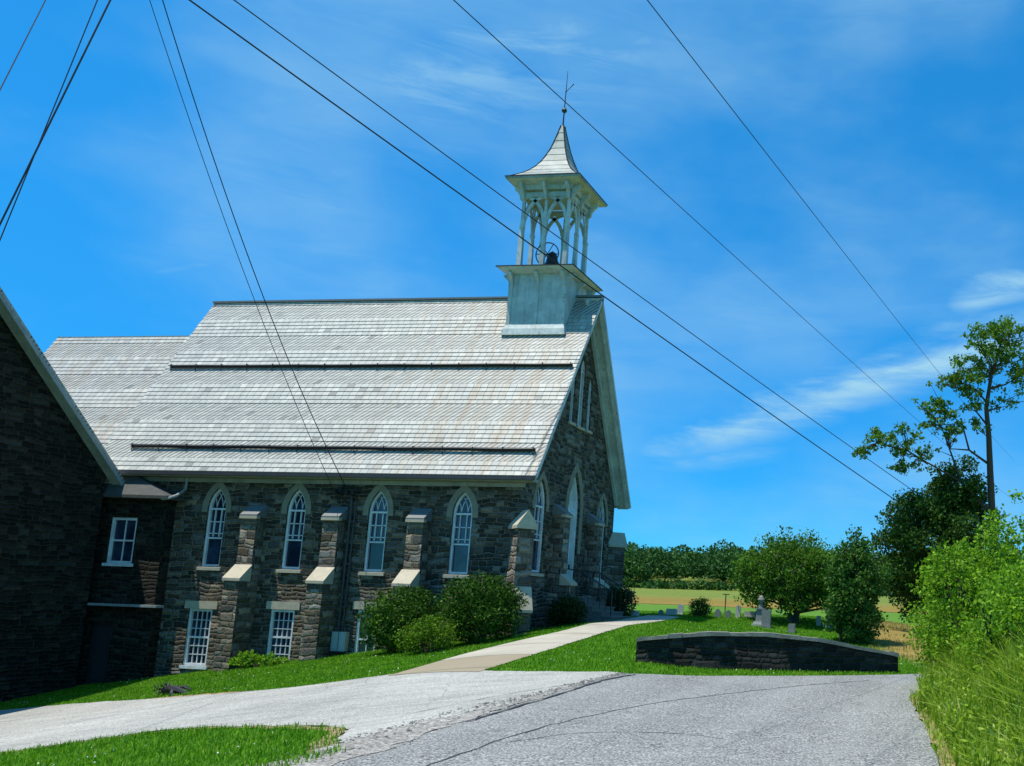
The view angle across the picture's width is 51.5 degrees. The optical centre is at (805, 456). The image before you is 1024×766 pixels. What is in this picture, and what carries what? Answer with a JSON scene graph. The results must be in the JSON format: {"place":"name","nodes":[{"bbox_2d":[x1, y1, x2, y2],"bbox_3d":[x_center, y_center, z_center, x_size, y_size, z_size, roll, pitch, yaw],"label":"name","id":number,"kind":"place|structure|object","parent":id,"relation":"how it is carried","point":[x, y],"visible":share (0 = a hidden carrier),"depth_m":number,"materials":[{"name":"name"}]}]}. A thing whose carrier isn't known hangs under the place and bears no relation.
{"place":"outdoors","nodes":[
{"label":"outdoors","id":0,"kind":"place"},
{"bbox_2d":[0,0,45,90],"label":"overhead wire","id":1,"kind":"object","parent":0,"point":[21,47],"visible":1,"depth_m":21.37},
{"bbox_2d":[0,0,97,240],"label":"overhead wire","id":2,"kind":"object","parent":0,"point":[49,117],"visible":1,"depth_m":23.93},
{"bbox_2d":[0,0,110,225],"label":"overhead wire","id":3,"kind":"object","parent":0,"point":[47,127],"visible":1,"depth_m":23.76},
{"bbox_2d":[0,721,350,765],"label":"island grass","id":4,"kind":"structure","parent":0,"point":[258,752],"depth_m":15.54,"materials":[{"name":"green plant"}]},
{"bbox_2d":[0,670,623,751],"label":"driveway","id":5,"kind":"structure","parent":0,"point":[368,705],"depth_m":20.09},
{"bbox_2d":[0,610,927,709],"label":"lawn grass","id":6,"kind":"structure","parent":0,"point":[142,688],"depth_m":27.70,"materials":[{"name":"green plant"}]},
{"bbox_2d":[0,574,938,765],"bbox_3d":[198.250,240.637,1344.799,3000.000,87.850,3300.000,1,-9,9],"label":"ground","id":7,"kind":"structure","parent":0,"point":[650,599],"depth_m":208.78,"materials":[{"name":"green plant"}]},
{"bbox_2d":[0,287,124,701],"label":"gabled house","id":8,"kind":"structure","parent":7,"relation":"on","point":[58,469],"depth_m":31.45,"materials":[{"name":"stone"}]},
{"bbox_2d":[76,476,188,684],"bbox_3d":[-23.657,4.561,33.569,4.600,8.520,0.770,1,-9,9],"label":"stone annex","id":9,"kind":"object","parent":7,"relation":"on","point":[122,623],"visible":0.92,"depth_m":33.53,"materials":[{"name":"stone"}]},
{"bbox_2d":[85,621,112,683],"bbox_3d":[-23.783,6.896,33.411,0.950,2.650,0.040,1,-9,9],"label":"door","id":10,"kind":"structure","parent":9,"relation":"in","point":[102,630],"depth_m":33.46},
{"bbox_2d":[102,517,137,566],"bbox_3d":[-23.315,2.922,33.827,1.160,1.660,0.220,1,-9,9],"label":"window","id":11,"kind":"structure","parent":9,"relation":"in","point":[123,530],"depth_m":33.88,"materials":[{"name":"paint"}]},
{"bbox_2d":[152,682,191,695],"bbox_3d":[-16.409,6.059,25.650,1.176,0.410,0.434,-1,-9,16],"label":"fallen branch","id":12,"kind":"object","parent":7,"relation":"on","point":[170,689],"visible":0.95,"depth_m":25.62,"materials":[{"name":"wood"}]},
{"bbox_2d":[11,725,346,752],"bbox_3d":[-11.352,4.926,16.130,15.084,2.003,3.853,-3,-10,29],"label":"bare earth edge","id":13,"kind":"object","parent":7,"relation":"on","point":[334,733],"visible":0.36,"depth_m":15.23,"materials":[{"name":"brown soil"}]},
{"bbox_2d":[151,691,245,698],"bbox_3d":[-15.349,5.982,24.725,4.102,0.523,0.518,-1,-9,20],"label":"bare earth edge","id":14,"kind":"object","parent":7,"relation":"on","point":[199,694],"visible":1,"depth_m":24.69,"materials":[{"name":"brown soil"}]},
{"bbox_2d":[227,649,292,667],"bbox_3d":[-17.507,6.537,31.717,2.153,0.697,1.029,1,-9,9],"label":"leafy plant","id":15,"kind":"object","parent":7,"relation":"on","point":[245,657],"visible":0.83,"depth_m":31.55,"materials":[{"name":"green plant"}]},
{"bbox_2d":[44,73,630,677],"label":"stone church","id":16,"kind":"structure","parent":7,"relation":"on","point":[466,437],"depth_m":34.46,"materials":[{"name":"stone"}]},
{"bbox_2d":[178,600,217,669],"bbox_3d":[-20.377,5.988,33.275,1.220,2.240,0.220,1,-9,9],"label":"window","id":17,"kind":"structure","parent":16,"relation":"in","point":[199,624],"depth_m":33.31,"materials":[{"name":"paint"}]},
{"bbox_2d":[196,482,231,570],"bbox_3d":[-20.133,2.347,33.836,1.100,3.080,0.260,1,-9,9],"label":"window","id":18,"kind":"structure","parent":16,"relation":"in","point":[220,504],"depth_m":33.88,"materials":[{"name":"paint"}]},
{"bbox_2d":[149,0,333,489],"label":"overhead wire","id":19,"kind":"object","parent":16,"relation":"attached to","point":[230,235],"visible":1,"depth_m":28.63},
{"bbox_2d":[162,0,347,490],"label":"overhead wire","id":20,"kind":"object","parent":16,"relation":"attached to","point":[242,239],"visible":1,"depth_m":28.59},
{"bbox_2d":[266,601,300,661],"bbox_3d":[-17.367,5.864,32.833,1.220,2.080,0.190,1,-9,9],"label":"window","id":21,"kind":"structure","parent":16,"relation":"in","point":[282,614],"depth_m":32.87,"materials":[{"name":"paint"}]},
{"bbox_2d":[276,484,310,572],"bbox_3d":[-17.171,2.379,33.362,1.100,3.080,0.260,1,-9,9],"label":"window","id":22,"kind":"structure","parent":16,"relation":"in","point":[300,504],"depth_m":33.41,"materials":[{"name":"paint"}]},
{"bbox_2d":[353,601,376,652],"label":"window","id":23,"kind":"structure","parent":16,"relation":"in","point":[356,604],"depth_m":32.41,"materials":[{"name":"paint"}]},
{"bbox_2d":[358,485,393,575],"bbox_3d":[-14.209,2.410,32.887,1.100,3.080,0.260,1,-9,9],"label":"window","id":24,"kind":"structure","parent":16,"relation":"in","point":[382,507],"depth_m":32.94,"materials":[{"name":"paint"}]},
{"bbox_2d":[443,486,477,578],"bbox_3d":[-11.247,2.441,32.413,1.100,3.080,0.260,1,-9,9],"label":"window","id":25,"kind":"structure","parent":16,"relation":"in","point":[466,508],"depth_m":32.47,"materials":[{"name":"paint"}]},
{"bbox_2d":[531,471,549,576],"bbox_3d":[-9.037,2.246,33.386,0.260,3.560,1.320,1,-9,9],"label":"window","id":26,"kind":"structure","parent":16,"relation":"in","point":[538,497],"depth_m":33.59,"materials":[{"name":"paint"}]},
{"bbox_2d":[568,379,575,425],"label":"window","id":27,"kind":"structure","parent":16,"relation":"in","point":[570,422],"depth_m":36.23,"materials":[{"name":"paint"}]},
{"bbox_2d":[576,360,584,430],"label":"window","id":28,"kind":"structure","parent":16,"relation":"in","point":[578,426],"depth_m":37.13,"materials":[{"name":"paint"}]},
{"bbox_2d":[585,380,591,434],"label":"window","id":29,"kind":"structure","parent":16,"relation":"in","point":[586,430],"depth_m":37.86,"materials":[{"name":"paint"}]},
{"bbox_2d":[596,492,607,581],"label":"window","id":30,"kind":"structure","parent":16,"relation":"in","point":[600,510],"depth_m":39.41,"materials":[{"name":"paint"}]},
{"bbox_2d":[355,583,444,652],"bbox_3d":[-12.341,5.034,30.533,2.799,2.231,2.572,1,-9,9],"label":"evergreen shrub","id":31,"kind":"object","parent":7,"relation":"on","point":[409,604],"visible":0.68,"depth_m":29.97,"materials":[{"name":"green plant"}]},
{"bbox_2d":[392,611,461,654],"bbox_3d":[-10.983,5.165,28.715,1.968,1.329,1.733,1,-9,9],"label":"evergreen shrub","id":32,"kind":"object","parent":7,"relation":"on","point":[439,636],"visible":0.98,"depth_m":28.47,"materials":[{"name":"green plant"}]},
{"bbox_2d":[246,672,625,765],"bbox_3d":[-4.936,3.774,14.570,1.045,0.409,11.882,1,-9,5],"label":"gravel strip","id":33,"kind":"object","parent":7,"relation":"on","point":[375,746],"visible":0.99,"depth_m":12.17,"materials":[{"name":"grey gravel"}]},
{"bbox_2d":[5,613,919,765],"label":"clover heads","id":34,"kind":"object","parent":7,"relation":"on","point":[331,677],"visible":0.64,"depth_m":25.02,"materials":[{"name":"white plant"}]},
{"bbox_2d":[430,572,528,643],"bbox_3d":[-9.797,4.614,30.004,2.575,2.354,2.612,-4,-11,34],"label":"evergreen shrub","id":35,"kind":"object","parent":7,"relation":"on","point":[485,602],"visible":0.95,"depth_m":29.51,"materials":[{"name":"green plant"}]},
{"bbox_2d":[392,615,678,674],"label":"walkway","id":36,"kind":"structure","parent":7,"relation":"on","point":[483,659],"depth_m":26.44,"materials":[{"name":"concrete"}]},
{"bbox_2d":[544,593,588,626],"bbox_3d":[-7.983,5.183,33.166,1.452,1.274,1.791,5,-9,-18],"label":"evergreen shrub","id":37,"kind":"object","parent":7,"relation":"on","point":[568,610],"visible":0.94,"depth_m":32.80,"materials":[{"name":"green plant"}]},
{"bbox_2d":[567,568,632,623],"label":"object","id":38,"kind":"structure","parent":7,"relation":"on","point":[599,611],"depth_m":35.03,"materials":[{"name":"metal"}]},
{"bbox_2d":[606,584,638,615],"bbox_3d":[-7.255,5.607,38.067,1.572,1.447,2.023,1,-9,9],"label":"evergreen shrub","id":39,"kind":"object","parent":7,"relation":"on","point":[620,591],"visible":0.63,"depth_m":37.78,"materials":[{"name":"green plant"}]},
{"bbox_2d":[631,611,638,616],"bbox_3d":[-6.562,6.111,38.090,0.354,0.347,0.207,1,-9,9],"label":"gravestone","id":40,"kind":"object","parent":7,"relation":"on","point":[635,613],"visible":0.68,"depth_m":38.04,"materials":[{"name":"stone"}]},
{"bbox_2d":[664,609,678,614],"bbox_3d":[-5.353,6.266,39.513,0.523,0.374,0.284,0,-9,15],"label":"gravestone","id":41,"kind":"object","parent":7,"relation":"on","point":[671,611],"visible":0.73,"depth_m":39.45,"materials":[{"name":"stone"}]},
{"bbox_2d":[677,604,683,613],"bbox_3d":[-5.069,6.244,39.985,0.287,0.564,0.181,3,-9,4],"label":"gravestone","id":42,"kind":"object","parent":7,"relation":"on","point":[680,607],"visible":0.68,"depth_m":39.95,"materials":[{"name":"stone"}]},
{"bbox_2d":[688,596,713,615],"bbox_3d":[-4.186,6.026,39.440,1.115,0.975,1.054,1,-9,9],"label":"round shrub","id":43,"kind":"object","parent":7,"relation":"on","point":[700,610],"visible":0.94,"depth_m":39.31,"materials":[{"name":"green plant"}]},
{"bbox_2d":[714,609,720,616],"bbox_3d":[-3.529,6.335,39.625,0.287,0.483,0.181,7,-9,4],"label":"gravestone","id":44,"kind":"object","parent":7,"relation":"on","point":[717,612],"visible":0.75,"depth_m":39.59,"materials":[{"name":"grey stone"}]},
{"bbox_2d":[725,610,730,617],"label":"gravestone","id":45,"kind":"object","parent":7,"relation":"on","point":[728,613],"visible":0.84,"depth_m":39.93,"materials":[{"name":"grey stone"}]},
{"bbox_2d":[734,605,740,617],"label":"gravestone","id":46,"kind":"object","parent":7,"relation":"on","point":[738,611],"visible":0.84,"depth_m":40.38,"materials":[{"name":"stone"}]},
{"bbox_2d":[743,611,754,616],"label":"gravestone","id":47,"kind":"object","parent":7,"relation":"on","point":[749,613],"visible":0.43,"depth_m":40.85,"materials":[{"name":"stone"}]},
{"bbox_2d":[751,595,766,626],"bbox_3d":[-1.733,5.970,38.065,0.571,1.272,0.571,1,-9,9],"label":"urn monument","id":48,"kind":"object","parent":7,"relation":"on","point":[760,608],"visible":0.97,"depth_m":37.92,"materials":[{"name":"stone"}]},
{"bbox_2d":[760,610,771,628],"bbox_3d":[-1.506,6.229,37.731,0.422,0.768,0.362,1,-9,9],"label":"gravestone","id":49,"kind":"object","parent":7,"relation":"on","point":[766,619],"visible":0.81,"depth_m":37.65,"materials":[{"name":"grey stone"}]},
{"bbox_2d":[635,631,898,673],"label":"stone wall","id":50,"kind":"structure","parent":7,"relation":"on","point":[723,650],"depth_m":23.80,"materials":[{"name":"grey stone"}]},
{"bbox_2d":[727,525,834,623],"bbox_3d":[-0.518,4.866,40.091,5.465,4.127,4.216,1,-9,9],"label":"spreading tree","id":51,"kind":"object","parent":7,"relation":"on","point":[793,595],"visible":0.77,"depth_m":39.14,"materials":[{"name":"green plant"}]},
{"bbox_2d":[787,613,792,621],"bbox_3d":[-0.643,6.532,39.852,0.270,0.496,0.181,2,-9,-2],"label":"gravestone","id":52,"kind":"object","parent":7,"relation":"on","point":[789,618],"visible":0.49,"depth_m":39.81,"materials":[{"name":"grey stone"}]},
{"bbox_2d":[787,624,796,633],"bbox_3d":[-0.533,6.534,37.373,0.304,0.442,0.388,1,-9,9],"label":"gravestone","id":53,"kind":"object","parent":7,"relation":"on","point":[791,628],"visible":0.8,"depth_m":37.28,"materials":[{"name":"grey stone"}]},
{"bbox_2d":[816,616,820,625],"bbox_3d":[0.507,6.613,39.451,0.219,0.524,0.155,1,-9,9],"label":"gravestone","id":54,"kind":"object","parent":7,"relation":"on","point":[818,620],"visible":0.81,"depth_m":39.42,"materials":[{"name":"stone"}]},
{"bbox_2d":[622,576,1018,595],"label":"hedgerow brush","id":55,"kind":"object","parent":7,"relation":"on","point":[665,584],"visible":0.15,"depth_m":370.23,"materials":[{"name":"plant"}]},
{"bbox_2d":[623,539,1023,588],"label":"woods","id":56,"kind":"object","parent":7,"relation":"on","point":[647,562],"visible":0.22,"depth_m":391.63,"materials":[{"name":"green plant"}]},
{"bbox_2d":[818,524,896,643],"bbox_3d":[1.862,4.745,36.169,2.847,4.510,2.484,1,-9,9],"label":"vine covered tree","id":57,"kind":"object","parent":7,"relation":"on","point":[852,584],"visible":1,"depth_m":35.86,"materials":[{"name":"green plant"}]},
{"bbox_2d":[904,689,961,765],"bbox_3d":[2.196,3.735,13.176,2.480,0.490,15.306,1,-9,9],"label":"verge grass","id":58,"kind":"structure","parent":7,"relation":"on","point":[935,727],"depth_m":13.40,"materials":[{"name":"green plant"}]},
{"bbox_2d":[901,598,971,676],"bbox_3d":[2.905,4.027,21.076,1.730,2.012,1.819,1,-9,9],"label":"roadside sapling","id":59,"kind":"object","parent":7,"relation":"on","point":[917,627],"visible":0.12,"depth_m":21.02,"materials":[{"name":"green plant"}]},
{"bbox_2d":[851,314,1023,590],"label":"tall thin tree","id":60,"kind":"object","parent":7,"relation":"on","point":[998,336],"visible":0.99,"depth_m":41.91,"materials":[{"name":"green plant"}]},
{"bbox_2d":[869,450,1009,622],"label":"dark maple","id":61,"kind":"object","parent":7,"relation":"on","point":[918,521],"visible":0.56,"depth_m":42.05,"materials":[{"name":"green plant"}]},
{"bbox_2d":[903,536,1004,664],"bbox_3d":[3.136,3.250,20.041,2.188,3.282,2.269,8,-11,-35],"label":"roadside sapling","id":62,"kind":"object","parent":7,"relation":"on","point":[942,572],"visible":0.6,"depth_m":19.82,"materials":[{"name":"green plant"}]},
{"bbox_2d":[895,607,1023,765],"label":"tall weeds","id":63,"kind":"object","parent":7,"relation":"on","point":[1009,694],"visible":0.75,"depth_m":12.35,"materials":[{"name":"green plant"}]},
{"bbox_2d":[945,558,1023,679],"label":"roadside sapling","id":64,"kind":"object","parent":7,"relation":"on","point":[989,612],"visible":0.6,"depth_m":15.06,"materials":[{"name":"green plant"}]},
{"bbox_2d":[956,489,1023,630],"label":"roadside sapling","id":65,"kind":"object","parent":7,"relation":"on","point":[1012,553],"visible":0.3,"depth_m":19.11,"materials":[{"name":"green plant"}]},
{"bbox_2d":[0,0,1023,567],"label":"sky","id":66,"kind":"structure","parent":0,"point":[899,124],"materials":[{"name":"blue"}]},
{"bbox_2d":[189,0,900,503],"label":"overhead wire","id":67,"kind":"object","parent":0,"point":[503,224],"visible":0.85,"depth_m":33.02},
{"bbox_2d":[234,0,909,488],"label":"overhead wire","id":68,"kind":"object","parent":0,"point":[526,214],"visible":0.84,"depth_m":33.81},
{"bbox_2d":[332,674,938,765],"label":"road","id":69,"kind":"structure","parent":0,"point":[859,720],"depth_m":13.57,"materials":[{"name":"grey asphalt"}]},
{"bbox_2d":[465,674,634,720],"bbox_3d":[-4.217,4.126,17.328,0.244,0.218,7.407,1,-9,8],"label":"road tar seam","id":70,"kind":"object","parent":69,"relation":"on","point":[549,696],"visible":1,"depth_m":16.84,"materials":[{"name":"black asphalt"}]},
{"bbox_2d":[510,732,715,741],"bbox_3d":[-2.415,3.566,12.631,2.647,0.028,0.714,5,-9,-18],"label":"road tar seam","id":71,"kind":"object","parent":69,"relation":"on","point":[594,732],"visible":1,"depth_m":12.84,"materials":[{"name":"black asphalt"}]},
{"bbox_2d":[426,680,868,765],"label":"road tar seam","id":72,"kind":"object","parent":69,"relation":"on","point":[586,716],"visible":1,"depth_m":13.57,"materials":[{"name":"black asphalt"}]},
{"bbox_2d":[453,0,1007,495],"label":"overhead wire","id":73,"kind":"object","parent":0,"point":[657,186],"visible":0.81,"depth_m":14.61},
{"bbox_2d":[647,0,1009,455],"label":"overhead wire","id":74,"kind":"object","parent":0,"point":[782,173],"visible":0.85,"depth_m":14.86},
{"bbox_2d":[860,619,947,666],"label":"field edge grass","id":75,"kind":"structure","parent":0,"point":[891,625],"depth_m":38.76,"materials":[{"name":"green plant"}]}
]}

